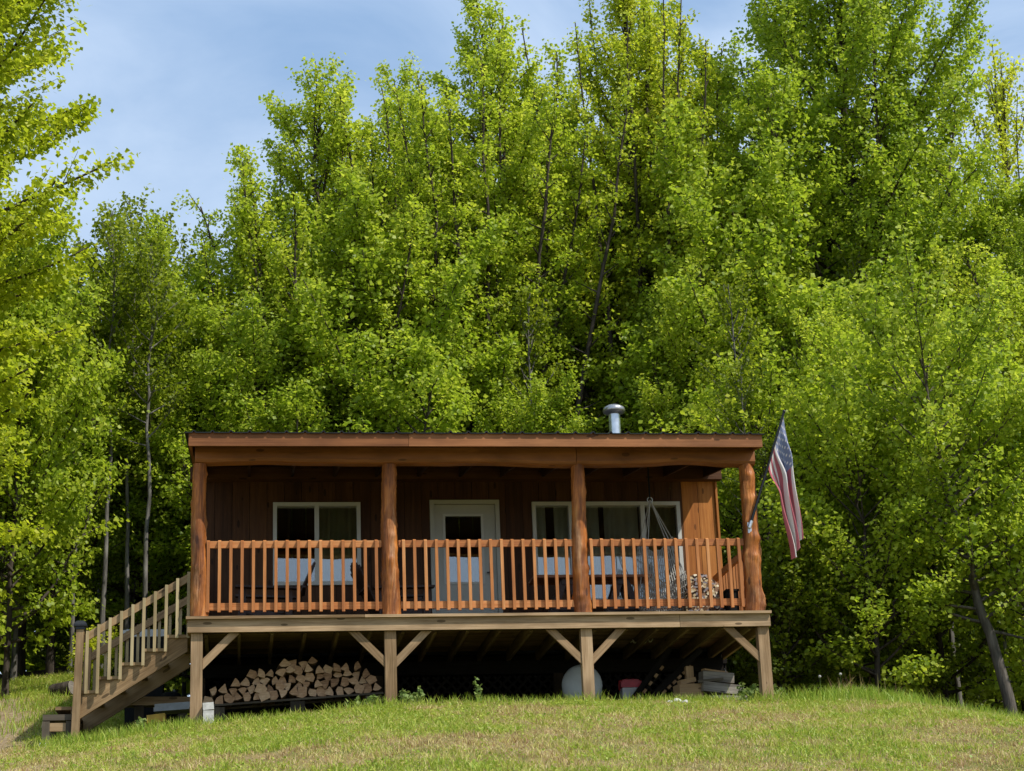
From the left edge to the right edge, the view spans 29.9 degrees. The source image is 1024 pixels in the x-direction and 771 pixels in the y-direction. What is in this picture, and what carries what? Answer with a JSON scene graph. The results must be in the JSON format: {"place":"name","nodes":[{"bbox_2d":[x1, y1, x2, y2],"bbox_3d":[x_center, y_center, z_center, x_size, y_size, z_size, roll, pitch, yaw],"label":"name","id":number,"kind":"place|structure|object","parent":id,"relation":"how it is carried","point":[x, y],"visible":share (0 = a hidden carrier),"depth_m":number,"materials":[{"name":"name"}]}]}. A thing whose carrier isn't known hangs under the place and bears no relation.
{"place":"outdoors","nodes":[
{"label":"outdoors","id":0,"kind":"place"},
{"bbox_2d":[123,629,167,727],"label":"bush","id":1,"kind":"object","parent":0,"point":[129,712],"visible":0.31,"depth_m":25.78,"materials":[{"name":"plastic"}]},
{"bbox_2d":[161,690,180,724],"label":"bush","id":2,"kind":"object","parent":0,"point":[173,693],"visible":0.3,"depth_m":25.11,"materials":[{"name":"plant"}]},
{"bbox_2d":[0,666,1023,770],"bbox_3d":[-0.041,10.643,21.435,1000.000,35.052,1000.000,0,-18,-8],"label":"ground","id":3,"kind":"structure","parent":0,"point":[4,744],"depth_m":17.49,"materials":[{"name":"green plant"}]},
{"bbox_2d":[10,562,19,680],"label":"slender tree","id":4,"kind":"object","parent":3,"relation":"on","point":[13,672],"depth_m":33.18,"materials":[{"name":"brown plant"}]},
{"bbox_2d":[1,530,111,667],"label":"understory bush","id":5,"kind":"object","parent":3,"relation":"on","point":[40,664],"depth_m":40.94,"materials":[{"name":"green plant"}]},
{"bbox_2d":[6,261,108,675],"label":"crowned tree","id":6,"kind":"object","parent":3,"relation":"on","point":[21,661],"depth_m":34.16,"materials":[{"name":"plant"}]},
{"bbox_2d":[26,578,92,666],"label":"understory bush","id":7,"kind":"object","parent":3,"relation":"on","point":[58,641],"visible":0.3,"depth_m":36.24,"materials":[{"name":"green plant"}]},
{"bbox_2d":[48,681,73,695],"bbox_3d":[-6.904,4.669,29.421,0.381,0.248,0.236,-9,-19,20],"label":"cut log","id":8,"kind":"object","parent":3,"relation":"on","point":[61,687],"visible":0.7,"depth_m":29.34,"materials":[{"name":"grey wood"}]},
{"bbox_2d":[42,714,79,743],"bbox_3d":[-5.522,4.274,23.455,0.375,0.370,0.850,0,-18,-8],"label":"wooden step","id":9,"kind":"object","parent":3,"relation":"on","point":[52,725],"visible":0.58,"depth_m":23.08,"materials":[{"name":"wood"}]},
{"bbox_2d":[0,291,133,697],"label":"maple sapling","id":10,"kind":"object","parent":3,"relation":"on","point":[30,559],"visible":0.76,"depth_m":31.02,"materials":[{"name":"green plant"}]},
{"bbox_2d":[0,0,140,610],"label":"maple tree","id":11,"kind":"object","parent":3,"relation":"on","point":[23,128],"visible":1,"depth_m":28.05,"materials":[{"name":"green plant"}]},
{"bbox_2d":[0,190,150,612],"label":"maple tree","id":12,"kind":"object","parent":3,"relation":"on","point":[45,310],"visible":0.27,"depth_m":32.72,"materials":[{"name":"green plant"}]},
{"bbox_2d":[2,250,164,674],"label":"maple tree","id":13,"kind":"object","parent":3,"relation":"on","point":[50,666],"visible":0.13,"depth_m":34.12,"materials":[{"name":"green plant"}]},
{"bbox_2d":[65,625,114,689],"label":"bright bush","id":14,"kind":"object","parent":3,"relation":"on","point":[93,643],"visible":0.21,"depth_m":30.38,"materials":[{"name":"green plant"}]},
{"bbox_2d":[60,231,123,675],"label":"slender tree","id":15,"kind":"object","parent":3,"relation":"on","point":[72,631],"visible":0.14,"depth_m":34.54,"materials":[{"name":"green plant"}]},
{"bbox_2d":[57,200,141,648],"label":"slender tree","id":16,"kind":"object","parent":3,"relation":"on","point":[107,215],"visible":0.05,"depth_m":39.48,"materials":[{"name":"green plant"}]},
{"bbox_2d":[66,541,156,664],"bbox_3d":[-7.793,4.546,37.792,2.374,3.047,2.065,-1,-18,-3],"label":"understory bush","id":17,"kind":"object","parent":3,"relation":"on","point":[90,623],"visible":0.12,"depth_m":37.60,"materials":[{"name":"green plant"}]},
{"bbox_2d":[92,624,130,675],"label":"bright bush","id":18,"kind":"object","parent":3,"relation":"on","point":[115,634],"visible":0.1,"depth_m":30.60,"materials":[{"name":"green plant"}]},
{"bbox_2d":[63,201,163,670],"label":"slender tree","id":19,"kind":"object","parent":3,"relation":"on","point":[118,253],"visible":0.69,"depth_m":34.42,"materials":[{"name":"green plant"}]},
{"bbox_2d":[45,538,190,678],"bbox_3d":[-7.685,4.059,40.652,4.748,6.094,4.129,6,-19,-24],"label":"understory bush","id":20,"kind":"object","parent":3,"relation":"on","point":[174,625],"depth_m":39.72,"materials":[{"name":"green plant"}]},
{"bbox_2d":[86,183,158,626],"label":"slender tree","id":21,"kind":"object","parent":3,"relation":"on","point":[126,198],"visible":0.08,"depth_m":41.87,"materials":[{"name":"green plant"}]},
{"bbox_2d":[55,572,190,740],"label":"staircase","id":22,"kind":"structure","parent":3,"relation":"on","point":[108,696],"depth_m":23.55,"materials":[{"name":"brown wood"}]},
{"bbox_2d":[134,706,143,725],"bbox_3d":[-4.779,4.333,24.545,0.120,0.442,0.120,0,-18,-8],"label":"timber stub","id":23,"kind":"object","parent":3,"relation":"on","point":[138,711],"visible":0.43,"depth_m":24.53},
{"bbox_2d":[95,246,188,629],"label":"slender tree","id":24,"kind":"object","parent":3,"relation":"on","point":[127,542],"visible":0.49,"depth_m":34.54,"materials":[{"name":"green plant"}]},
{"bbox_2d":[110,215,183,629],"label":"slender tree","id":25,"kind":"object","parent":3,"relation":"on","point":[172,246],"visible":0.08,"depth_m":37.86,"materials":[{"name":"green plant"}]},
{"bbox_2d":[119,255,174,626],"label":"crowned tree","id":26,"kind":"object","parent":3,"relation":"on","point":[137,599],"depth_m":36.55,"materials":[{"name":"plant"}]},
{"bbox_2d":[99,220,206,622],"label":"slender tree","id":27,"kind":"object","parent":3,"relation":"on","point":[153,247],"visible":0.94,"depth_m":34.05,"materials":[{"name":"green plant"}]},
{"bbox_2d":[59,205,249,628],"bbox_3d":[-6.548,1.421,35.756,4.832,9.551,4.758,8,-20,-29],"label":"maple tree","id":28,"kind":"object","parent":3,"relation":"on","point":[155,563],"visible":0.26,"depth_m":34.69,"materials":[{"name":"green plant"}]},
{"bbox_2d":[147,713,166,723],"bbox_3d":[-4.356,4.086,23.486,0.230,0.120,0.120,-1,-18,-3],"label":"timber block","id":29,"kind":"object","parent":3,"relation":"on","point":[160,717],"depth_m":23.43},
{"bbox_2d":[121,197,208,628],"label":"slender tree","id":30,"kind":"object","parent":3,"relation":"on","point":[165,219],"visible":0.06,"depth_m":38.79,"materials":[{"name":"green plant"}]},
{"bbox_2d":[154,702,189,714],"bbox_3d":[-4.206,4.010,23.792,0.445,0.110,0.340,-1,-18,-4],"label":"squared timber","id":31,"kind":"object","parent":3,"relation":"on","point":[175,708],"visible":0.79,"depth_m":23.64,"materials":[{"name":"wood"}]},
{"bbox_2d":[178,713,186,721],"bbox_3d":[-4.233,4.371,24.611,0.120,0.513,0.120,0,-18,-8],"label":"timber stub","id":32,"kind":"object","parent":3,"relation":"on","point":[184,715],"depth_m":24.59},
{"bbox_2d":[126,697,189,707],"bbox_3d":[-4.544,4.077,24.678,0.903,0.130,0.200,0,-18,-6],"label":"squared timber","id":33,"kind":"object","parent":32,"relation":"on","point":[148,702],"visible":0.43,"depth_m":24.59,"materials":[{"name":"wood"}]},
{"bbox_2d":[182,570,187,696],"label":"slender tree","id":34,"kind":"object","parent":3,"relation":"on","point":[184,683],"depth_m":37.46,"materials":[{"name":"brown plant"}]},
{"bbox_2d":[118,189,253,690],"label":"maple tree","id":35,"kind":"object","parent":3,"relation":"on","point":[190,265],"visible":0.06,"depth_m":37.99,"materials":[{"name":"green plant"}]},
{"bbox_2d":[203,710,213,721],"bbox_3d":[-3.651,4.003,23.051,0.125,0.160,0.200,0,-18,-8],"label":"concrete block","id":36,"kind":"object","parent":3,"relation":"on","point":[209,713],"depth_m":22.97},
{"bbox_2d":[132,240,378,681],"bbox_3d":[-4.317,2.433,34.718,5.172,10.381,5.252,0,-18,-8],"label":"maple tree","id":37,"kind":"object","parent":3,"relation":"on","point":[231,376],"visible":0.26,"depth_m":34.09,"materials":[{"name":"green plant"}]},
{"bbox_2d":[214,692,382,721],"bbox_3d":[-2.738,4.208,24.253,2.201,0.562,0.415,0,-18,-8],"label":"wood rack","id":38,"kind":"object","parent":3,"relation":"on","point":[297,704],"visible":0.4,"depth_m":24.16,"materials":[{"name":"wood"}]},
{"bbox_2d":[223,693,235,708],"bbox_3d":[-3.580,3.989,24.201,0.152,0.147,0.377,2,-21,-12],"label":"split log","id":39,"kind":"object","parent":38,"relation":"in","point":[228,698],"visible":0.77,"depth_m":24.03,"materials":[{"name":"brown wood"}]},
{"bbox_2d":[258,691,269,705],"bbox_3d":[-3.132,3.958,24.234,0.157,0.143,0.370,0,-18,-6],"label":"split log","id":40,"kind":"object","parent":38,"relation":"in","point":[264,695],"visible":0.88,"depth_m":24.06,"materials":[{"name":"brown wood"}]},
{"bbox_2d":[296,686,306,700],"bbox_3d":[-2.682,3.930,24.334,0.132,0.158,0.366,1,-21,-10],"label":"split log","id":41,"kind":"object","parent":38,"relation":"in","point":[302,692],"visible":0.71,"depth_m":24.17,"materials":[{"name":"brown wood"}]},
{"bbox_2d":[157,52,446,432],"bbox_3d":[-3.933,0.352,36.876,6.252,15.196,6.178,0,-18,-8],"label":"maple tree","id":42,"kind":"object","parent":3,"relation":"on","point":[266,271],"visible":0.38,"depth_m":36.68,"materials":[{"name":"green plant"}]},
{"bbox_2d":[207,161,526,534],"bbox_3d":[-2.312,1.462,35.845,6.408,12.665,6.309,-6,-18,12],"label":"maple tree","id":43,"kind":"object","parent":3,"relation":"on","point":[442,391],"visible":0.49,"depth_m":35.08,"materials":[{"name":"green plant"}]},
{"bbox_2d":[294,50,499,417],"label":"maple tree","id":44,"kind":"object","parent":3,"relation":"on","point":[373,164],"visible":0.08,"depth_m":39.61,"materials":[{"name":"green plant"}]},
{"bbox_2d":[473,676,483,701],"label":"tall weed","id":45,"kind":"object","parent":3,"relation":"on","point":[480,689],"visible":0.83,"depth_m":23.62,"materials":[{"name":"green plant"}]},
{"bbox_2d":[185,404,773,723],"bbox_3d":[-0.932,3.133,28.332,7.496,5.434,9.402,0,-18,-8],"label":"cabin","id":46,"kind":"object","parent":3,"relation":"on","point":[515,511],"visible":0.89,"depth_m":25.60,"materials":[{"name":"wood"}]},
{"bbox_2d":[235,562,315,615],"bbox_3d":[-3.073,2.783,24.902,1.040,0.965,0.730,0,-18,-8],"label":"slat chair","id":47,"kind":"object","parent":46,"relation":"on","point":[272,612],"visible":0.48,"depth_m":24.63,"materials":[{"name":"brown wood"}]},
{"bbox_2d":[273,502,360,585],"bbox_3d":[-2.696,2.201,26.473,1.204,1.167,0.189,0,-18,-8],"label":"window","id":48,"kind":"structure","parent":46,"relation":"in","point":[334,522],"depth_m":26.55,"materials":[{"name":"glass"}]},
{"bbox_2d":[350,562,434,613],"bbox_3d":[-1.592,2.806,25.152,1.040,0.965,0.730,3,-18,-15],"label":"slat chair","id":49,"kind":"object","parent":46,"relation":"on","point":[360,582],"visible":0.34,"depth_m":24.98,"materials":[{"name":"brown wood"}]},
{"bbox_2d":[429,500,502,613],"bbox_3d":[-0.634,2.614,26.584,0.979,2.098,0.151,0,-18,-8],"label":"door","id":50,"kind":"structure","parent":46,"relation":"in","point":[488,510],"depth_m":26.67,"materials":[{"name":"paint"}]},
{"bbox_2d":[531,502,571,574],"bbox_3d":[0.569,2.190,26.940,0.570,1.099,0.187,0,-18,-8],"label":"window","id":51,"kind":"structure","parent":46,"relation":"in","point":[562,511],"depth_m":27.01,"materials":[{"name":"glass"}]},
{"bbox_2d":[528,574,651,612],"bbox_3d":[1.070,2.982,25.743,1.620,0.793,0.495,0,-18,-8],"label":"porch table","id":52,"kind":"object","parent":46,"relation":"on","point":[598,581],"visible":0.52,"depth_m":25.70,"materials":[{"name":"brown wood"}]},
{"bbox_2d":[586,501,684,599],"bbox_3d":[1.693,2.359,27.047,1.428,1.439,0.191,0,-18,-8],"label":"window","id":53,"kind":"structure","parent":46,"relation":"in","point":[620,518],"depth_m":27.18,"materials":[{"name":"glass"}]},
{"bbox_2d":[636,467,686,611],"bbox_3d":[2.012,2.179,25.903,0.734,2.322,0.865,0,-18,-8],"label":"hanging net chair","id":54,"kind":"object","parent":46,"relation":"hanging from","point":[652,594],"visible":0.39,"depth_m":25.89,"materials":[{"name":"fabric"}]},
{"bbox_2d":[747,410,803,559],"bbox_3d":[3.371,1.283,24.906,0.698,2.010,0.172,-3,-18,2],"label":"flag","id":55,"kind":"object","parent":46,"relation":"attached to","point":[779,466],"visible":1,"depth_m":24.85,"materials":[{"name":"fabric"}]},
{"bbox_3d":[2.535,3.104,25.585,0.440,0.325,0.630,0,-18,-8],"label":"storage bench","id":56,"kind":"object","parent":46,"relation":"on","visible":0},
{"bbox_2d":[677,574,724,610],"bbox_3d":[2.510,2.828,25.671,0.530,0.544,0.620,0,-18,-8],"label":"blanket","id":57,"kind":"object","parent":56,"relation":"on","point":[704,587],"visible":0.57,"depth_m":25.41,"materials":[{"name":"fabric"}]},
{"bbox_2d":[326,0,647,432],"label":"maple tree","id":58,"kind":"object","parent":3,"relation":"on","point":[525,259],"visible":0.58,"depth_m":37.86,"materials":[{"name":"green plant"}]},
{"bbox_2d":[0,559,1018,714],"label":"woods","id":59,"kind":"object","parent":3,"relation":"on","point":[30,667],"visible":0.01,"depth_m":62.32,"materials":[{"name":"green plant"}]},
{"bbox_2d":[445,352,597,539],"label":"maple tree","id":60,"kind":"object","parent":3,"relation":"on","point":[535,419],"visible":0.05,"depth_m":35.10,"materials":[{"name":"green plant"}]},
{"bbox_2d":[477,283,582,432],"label":"slender tree","id":61,"kind":"object","parent":3,"relation":"on","point":[541,314],"visible":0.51,"depth_m":36.43,"materials":[{"name":"green plant"}]},
{"bbox_2d":[455,68,672,432],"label":"maple tree","id":62,"kind":"object","parent":3,"relation":"on","point":[587,192],"visible":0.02,"depth_m":39.71,"materials":[{"name":"green plant"}]},
{"bbox_2d":[562,665,601,698],"bbox_3d":[0.938,4.132,25.531,0.532,0.736,1.260,-3,-18,2],"label":"gas tank","id":63,"kind":"object","parent":3,"relation":"on","point":[571,680],"visible":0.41,"depth_m":25.01,"materials":[{"name":"metal"}]},
{"bbox_2d":[501,0,757,432],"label":"maple tree","id":64,"kind":"object","parent":3,"relation":"on","point":[653,94],"visible":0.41,"depth_m":39.87,"materials":[{"name":"green plant"}]},
{"bbox_2d":[618,678,641,699],"bbox_3d":[1.573,4.150,25.488,0.316,0.514,0.230,0,-18,-8],"label":"cooler","id":65,"kind":"object","parent":3,"relation":"on","point":[627,686],"visible":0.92,"depth_m":25.43,"materials":[{"name":"white plastic"}]},
{"bbox_2d":[630,647,672,698],"bbox_3d":[1.780,3.909,25.368,0.772,0.907,0.070,0,-18,-8],"label":"leaning plank","id":66,"kind":"object","parent":3,"relation":"on","point":[654,670],"visible":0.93,"depth_m":25.40,"materials":[{"name":"wood"}]},
{"bbox_2d":[626,303,703,431],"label":"slender tree","id":67,"kind":"object","parent":3,"relation":"on","point":[651,335],"visible":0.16,"depth_m":35.46,"materials":[{"name":"green plant"}]},
{"bbox_2d":[648,647,702,698],"bbox_3d":[2.076,3.886,25.258,0.965,0.869,0.070,0,-18,-8],"label":"leaning plank","id":68,"kind":"object","parent":3,"relation":"on","point":[679,670],"visible":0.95,"depth_m":25.28,"materials":[{"name":"wood"}]},
{"bbox_2d":[604,242,780,535],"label":"crowned tree","id":69,"kind":"object","parent":3,"relation":"on","point":[672,306],"visible":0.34,"depth_m":34.80,"materials":[{"name":"plant"}]},
{"bbox_2d":[602,510,792,687],"bbox_3d":[3.016,4.354,32.584,3.391,4.353,2.949,-2,-18,-2],"label":"understory bush","id":70,"kind":"object","parent":3,"relation":"on","point":[728,660],"visible":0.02,"depth_m":32.20,"materials":[{"name":"green plant"}]},
{"bbox_2d":[601,32,803,409],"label":"maple tree","id":71,"kind":"object","parent":3,"relation":"on","point":[733,50],"depth_m":44.81,"materials":[{"name":"green plant"}]},
{"bbox_2d":[710,695,746,699],"bbox_3d":[2.813,4.086,24.857,0.484,0.120,0.160,2,-18,-13],"label":"squared timber","id":72,"kind":"object","parent":3,"relation":"on","point":[727,696],"depth_m":24.79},
{"bbox_2d":[701,681,743,694],"bbox_3d":[2.730,3.952,24.953,0.555,0.184,0.170,2,-18,-12],"label":"squared timber","id":73,"kind":"object","parent":72,"relation":"on","point":[708,687],"visible":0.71,"depth_m":24.87,"materials":[{"name":"wood"}]},
{"bbox_2d":[698,671,733,683],"bbox_3d":[2.671,3.821,25.051,0.445,0.155,0.160,4,-19,-18],"label":"squared timber","id":74,"kind":"object","parent":73,"relation":"on","point":[728,678],"visible":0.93,"depth_m":24.99,"materials":[{"name":"wood"}]},
{"bbox_2d":[685,268,779,480],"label":"slender tree","id":75,"kind":"object","parent":3,"relation":"on","point":[743,345],"visible":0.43,"depth_m":33.89,"materials":[{"name":"green plant"}]},
{"bbox_2d":[683,249,787,471],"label":"slender tree","id":76,"kind":"object","parent":3,"relation":"on","point":[753,286],"visible":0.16,"depth_m":35.48,"materials":[{"name":"green plant"}]},
{"bbox_2d":[702,358,781,533],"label":"slender tree","id":77,"kind":"object","parent":3,"relation":"on","point":[743,404],"visible":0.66,"depth_m":31.28,"materials":[{"name":"green plant"}]},
{"bbox_2d":[736,682,758,698],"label":"leafy weed","id":78,"kind":"object","parent":3,"relation":"on","point":[742,689],"visible":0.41,"depth_m":24.60,"materials":[{"name":"green plant"}]},
{"bbox_2d":[593,86,920,645],"bbox_3d":[4.718,0.665,36.327,6.828,13.496,6.723,-13,-21,31],"label":"maple tree","id":79,"kind":"object","parent":3,"relation":"on","point":[709,231],"visible":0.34,"depth_m":36.34,"materials":[{"name":"green plant"}]},
{"bbox_2d":[638,314,887,691],"bbox_3d":[4.270,2.603,31.498,4.221,7.319,4.472,12,-22,-37],"label":"maple sapling","id":80,"kind":"object","parent":3,"relation":"on","point":[767,396],"visible":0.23,"depth_m":31.66,"materials":[{"name":"green plant"}]},
{"bbox_2d":[733,586,835,697],"bbox_3d":[4.577,4.960,33.087,2.374,3.047,2.065,-12,-20,29],"label":"understory bush","id":81,"kind":"object","parent":3,"relation":"on","point":[791,653],"visible":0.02,"depth_m":33.00,"materials":[{"name":"green plant"}]},
{"bbox_2d":[721,526,860,697],"bbox_3d":[4.132,3.987,29.709,2.713,3.482,2.360,-8,-19,17],"label":"understory bush","id":82,"kind":"object","parent":3,"relation":"on","point":[795,571],"visible":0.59,"depth_m":29.41,"materials":[{"name":"green plant"}]},
{"bbox_2d":[763,262,833,685],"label":"slender tree","id":83,"kind":"object","parent":3,"relation":"on","point":[793,278],"visible":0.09,"depth_m":36.20,"materials":[{"name":"green plant"}]},
{"bbox_2d":[781,326,846,668],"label":"slender tree","id":84,"kind":"object","parent":3,"relation":"on","point":[788,362],"visible":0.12,"depth_m":33.31,"materials":[{"name":"green plant"}]},
{"bbox_2d":[651,0,1023,693],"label":"maple tree","id":85,"kind":"object","parent":3,"relation":"on","point":[795,48],"visible":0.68,"depth_m":38.80,"materials":[{"name":"green plant"}]},
{"bbox_2d":[750,302,928,684],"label":"crowned tree","id":86,"kind":"object","parent":3,"relation":"on","point":[845,329],"visible":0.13,"depth_m":33.04,"materials":[{"name":"plant"}]},
{"bbox_2d":[737,356,980,696],"bbox_3d":[5.369,2.774,29.734,3.888,6.364,3.671,0,-18,-8],"label":"maple sapling","id":87,"kind":"object","parent":3,"relation":"on","point":[828,534],"visible":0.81,"depth_m":29.37,"materials":[{"name":"green plant"}]},
{"bbox_2d":[828,226,922,327],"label":"slender tree","id":88,"kind":"object","parent":3,"relation":"on","point":[851,268],"visible":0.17,"depth_m":37.47,"materials":[{"name":"green plant"}]},
{"bbox_2d":[805,550,973,703],"bbox_3d":[5.968,4.323,30.284,2.713,3.482,2.360,-8,-19,16],"label":"understory bush","id":89,"kind":"object","parent":3,"relation":"on","point":[901,652],"visible":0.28,"depth_m":30.00,"materials":[{"name":"green plant"}]},
{"bbox_2d":[769,265,1014,694],"bbox_3d":[6.606,2.244,34.997,4.990,9.862,4.913,7,-20,-26],"label":"maple tree","id":90,"kind":"object","parent":3,"relation":"on","point":[895,306],"depth_m":34.94,"materials":[{"name":"green plant"}]},
{"bbox_2d":[799,317,1023,705],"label":"maple sapling","id":91,"kind":"object","parent":3,"relation":"on","point":[976,654],"visible":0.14,"depth_m":30.83,"materials":[{"name":"green plant"}]},
{"bbox_2d":[870,254,962,705],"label":"slender tree","id":92,"kind":"object","parent":3,"relation":"on","point":[951,633],"visible":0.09,"depth_m":35.12,"materials":[{"name":"green plant"}]},
{"bbox_2d":[838,514,1000,711],"bbox_3d":[7.402,4.778,35.100,3.539,5.223,4.069,2,-18,-12],"label":"understory bush","id":93,"kind":"object","parent":3,"relation":"on","point":[958,640],"visible":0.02,"depth_m":34.55,"materials":[{"name":"green plant"}]},
{"bbox_2d":[819,212,1023,714],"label":"leaning maple","id":94,"kind":"object","parent":3,"relation":"on","point":[983,401],"visible":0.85,"depth_m":29.51,"materials":[{"name":"green plant"}]},
{"bbox_2d":[901,237,1023,715],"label":"crowned tree","id":95,"kind":"object","parent":3,"relation":"on","point":[991,268],"visible":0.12,"depth_m":35.63,"materials":[{"name":"plant"}]},
{"bbox_2d":[916,520,1021,713],"bbox_3d":[8.810,5.103,38.199,4.424,6.529,5.087,-4,-18,5],"label":"understory bush","id":96,"kind":"object","parent":3,"relation":"on","point":[981,672],"depth_m":37.60,"materials":[{"name":"green plant"}]},
{"bbox_2d":[917,39,1023,312],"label":"maple tree","id":97,"kind":"object","parent":3,"relation":"on","point":[1000,112],"visible":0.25,"depth_m":42.99,"materials":[{"name":"green plant"}]},
{"bbox_2d":[922,155,1023,651],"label":"maple tree","id":98,"kind":"object","parent":3,"relation":"on","point":[1015,254],"visible":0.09,"depth_m":37.76,"materials":[{"name":"green plant"}]},
{"bbox_2d":[929,349,1023,711],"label":"maple sapling","id":99,"kind":"object","parent":3,"relation":"on","point":[1017,685],"visible":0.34,"depth_m":29.64,"materials":[{"name":"green plant"}]},
{"bbox_2d":[943,273,1023,619],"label":"slender tree","id":100,"kind":"object","parent":3,"relation":"on","point":[978,300],"visible":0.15,"depth_m":34.24,"materials":[{"name":"green plant"}]},
{"bbox_2d":[950,403,1023,689],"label":"slender tree","id":101,"kind":"object","parent":3,"relation":"on","point":[1003,636],"visible":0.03,"depth_m":30.75,"materials":[{"name":"green plant"}]},
{"bbox_2d":[965,284,1023,513],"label":"slender tree","id":102,"kind":"object","parent":3,"relation":"on","point":[1009,376],"visible":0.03,"depth_m":35.78,"materials":[{"name":"green plant"}]},
{"bbox_3d":[2.619,4.248,24.936,0.840,0.145,0.460,0,-18,-8],"label":"timber bearer","id":103,"kind":"object","parent":3,"relation":"on","visible":0},
{"bbox_2d":[673,683,703,698],"bbox_3d":[2.296,4.000,24.950,0.332,0.210,0.220,4,-19,-18],"label":"squared timber","id":104,"kind":"object","parent":103,"relation":"on","point":[681,689],"visible":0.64,"depth_m":24.86,"materials":[{"name":"wood"}]},
{"bbox_2d":[684,666,693,683],"bbox_3d":[2.343,3.995,25.186,0.100,0.605,0.130,0,-18,-8],"label":"squared timber","id":105,"kind":"object","parent":103,"relation":"on","point":[689,672],"visible":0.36,"depth_m":25.22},
{"bbox_2d":[0,0,1023,696],"label":"sky","id":106,"kind":"structure","parent":0,"point":[183,81],"materials":[{"name":"blue"}]},
{"bbox_2d":[723,589,739,610],"bbox_3d":[2.902,2.963,25.444,0.175,0.460,0.350,0,-18,-8],"label":"storage crate","id":107,"kind":"object","parent":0,"point":[726,593],"visible":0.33,"depth_m":25.34,"materials":[{"name":"plastic"}]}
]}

